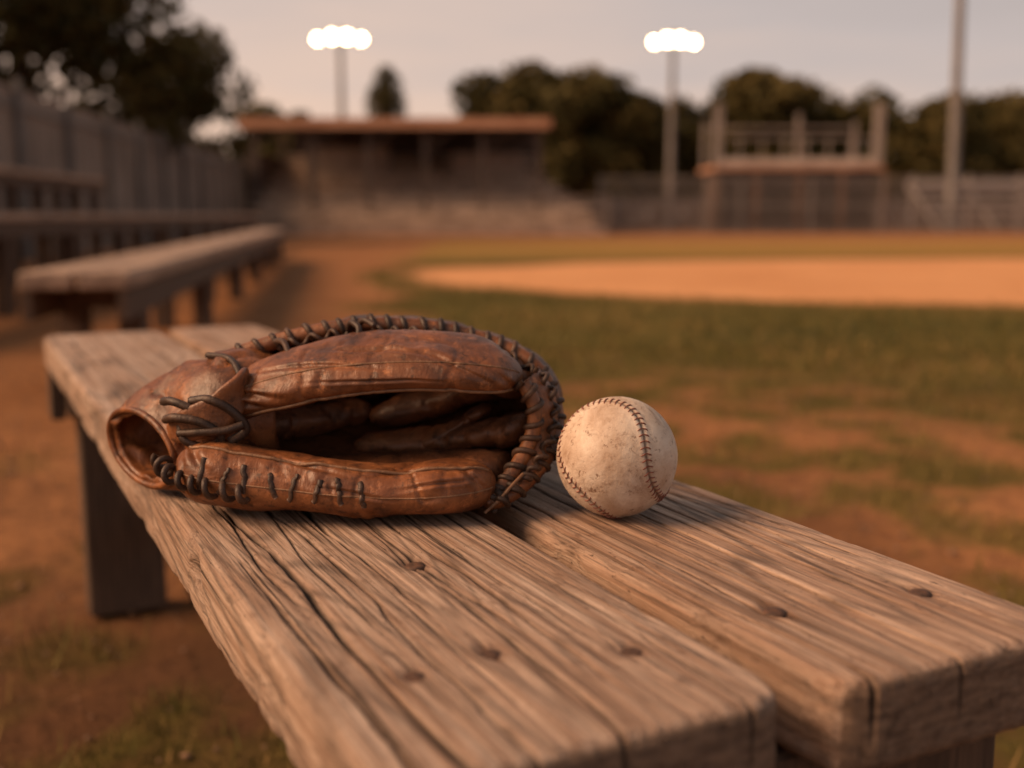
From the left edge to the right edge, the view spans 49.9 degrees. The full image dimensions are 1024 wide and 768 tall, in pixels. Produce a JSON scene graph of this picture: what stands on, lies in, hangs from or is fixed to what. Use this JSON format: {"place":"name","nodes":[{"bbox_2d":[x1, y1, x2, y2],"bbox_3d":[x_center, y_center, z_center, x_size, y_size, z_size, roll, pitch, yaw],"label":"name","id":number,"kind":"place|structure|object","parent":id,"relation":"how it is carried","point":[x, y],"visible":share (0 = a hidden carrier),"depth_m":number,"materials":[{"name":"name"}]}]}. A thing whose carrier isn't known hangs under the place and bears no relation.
{"place":"outdoors","nodes":[
{"label":"outdoors","id":0,"kind":"place"},
{"bbox_2d":[312,29,367,117],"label":"floodlight tower","id":1,"kind":"structure","parent":0,"point":[341,37],"depth_m":57.85,"materials":[{"name":"metal"}]},
{"bbox_2d":[0,217,1023,767],"bbox_3d":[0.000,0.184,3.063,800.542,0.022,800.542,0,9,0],"label":"ground","id":2,"kind":"structure","parent":0,"point":[310,279],"depth_m":3.67,"materials":[{"name":"brown soil"}]},
{"bbox_2d":[0,166,104,284],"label":"wooden bench","id":3,"kind":"object","parent":2,"relation":"on","point":[13,180],"visible":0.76,"depth_m":11.53,"materials":[{"name":"brown wood"}]},
{"bbox_2d":[0,78,247,260],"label":"wooden fence","id":4,"kind":"object","parent":2,"relation":"on","point":[137,169],"visible":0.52,"depth_m":20.27,"materials":[{"name":"wood"}]},
{"bbox_2d":[0,213,258,316],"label":"wooden bench","id":5,"kind":"object","parent":2,"relation":"on","point":[42,228],"visible":0.73,"depth_m":8.88,"materials":[{"name":"brown wood"}]},
{"bbox_2d":[0,0,259,150],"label":"oak tree","id":6,"kind":"object","parent":2,"relation":"on","point":[80,35],"visible":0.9,"depth_m":24.31,"materials":[{"name":"green plant"}]},
{"bbox_2d":[17,229,284,334],"bbox_3d":[-2.415,-1.044,9.562,0.360,0.460,11.928,-1,9,-9],"label":"wooden bench","id":7,"kind":"object","parent":2,"relation":"on","point":[135,287],"visible":0.95,"depth_m":4.44,"materials":[{"name":"brown wood"}]},
{"bbox_2d":[112,27,251,164],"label":"oak tree","id":8,"kind":"object","parent":2,"relation":"on","point":[221,143],"visible":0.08,"depth_m":42.52,"materials":[{"name":"green plant"}]},
{"bbox_2d":[363,64,407,117],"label":"pine tree","id":9,"kind":"object","parent":2,"relation":"on","point":[382,94],"visible":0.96,"depth_m":61.97,"materials":[{"name":"green plant"}]},
{"bbox_2d":[237,117,607,234],"bbox_3d":[-3.000,-7.798,39.930,12.100,4.575,10.702,0,9,0],"label":"grandstand","id":10,"kind":"object","parent":2,"relation":"on","point":[409,176],"visible":0.95,"depth_m":37.63,"materials":[{"name":"wood"}]},
{"bbox_2d":[7,58,1023,225],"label":"distant trees","id":11,"kind":"object","parent":2,"relation":"on","point":[604,123],"visible":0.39,"depth_m":62.88,"materials":[{"name":"green plant"}]},
{"bbox_2d":[44,325,1023,767],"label":"wooden bench","id":12,"kind":"object","parent":2,"relation":"on","point":[548,621],"visible":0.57,"depth_m":0.53,"materials":[{"name":"brown wood"}]},
{"bbox_2d":[106,313,566,518],"bbox_3d":[-0.125,0.012,0.765,0.325,0.121,0.214,0,9,0],"label":"baseball glove","id":13,"kind":"object","parent":12,"relation":"on","point":[369,416],"visible":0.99,"depth_m":0.71,"materials":[{"name":"brown leather"}]},
{"bbox_2d":[556,397,677,518],"bbox_3d":[0.067,0.047,0.703,0.077,0.079,0.077,0,9,0],"label":"baseball","id":14,"kind":"object","parent":12,"relation":"on","point":[616,457],"visible":1,"depth_m":0.68,"materials":[{"name":"leather"}]},
{"bbox_2d":[699,103,887,232],"bbox_3d":[10.350,-8.012,41.237,6.240,4.600,3.650,0,9,0],"label":"dugout with viewing deck","id":15,"kind":"object","parent":2,"relation":"on","point":[716,169],"visible":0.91,"depth_m":39.91,"materials":[{"name":"grey paint"}]},
{"bbox_2d":[598,176,1023,232],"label":"chain link fence","id":16,"kind":"object","parent":2,"relation":"on","point":[811,205],"visible":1,"depth_m":38.97,"materials":[{"name":"metal"}]},
{"bbox_2d":[945,0,964,229],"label":"utility pole","id":17,"kind":"object","parent":2,"relation":"on","point":[955,112],"visible":0.75,"depth_m":41.73,"materials":[{"name":"metal"}]},
{"bbox_2d":[906,175,1023,232],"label":"bleachers","id":18,"kind":"object","parent":2,"relation":"on","point":[933,190],"visible":0.6,"depth_m":43.39,"materials":[{"name":"grey metal"}]},
{"bbox_2d":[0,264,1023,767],"bbox_3d":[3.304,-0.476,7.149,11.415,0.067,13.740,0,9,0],"label":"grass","id":19,"kind":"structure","parent":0,"point":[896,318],"depth_m":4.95,"materials":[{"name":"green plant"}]},
{"bbox_2d":[0,0,1023,216],"label":"sky","id":20,"kind":"structure","parent":0,"point":[904,47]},
{"bbox_2d":[648,32,698,202],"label":"floodlight tower","id":21,"kind":"structure","parent":0,"point":[672,39],"depth_m":58.12,"materials":[{"name":"metal"}]}
]}

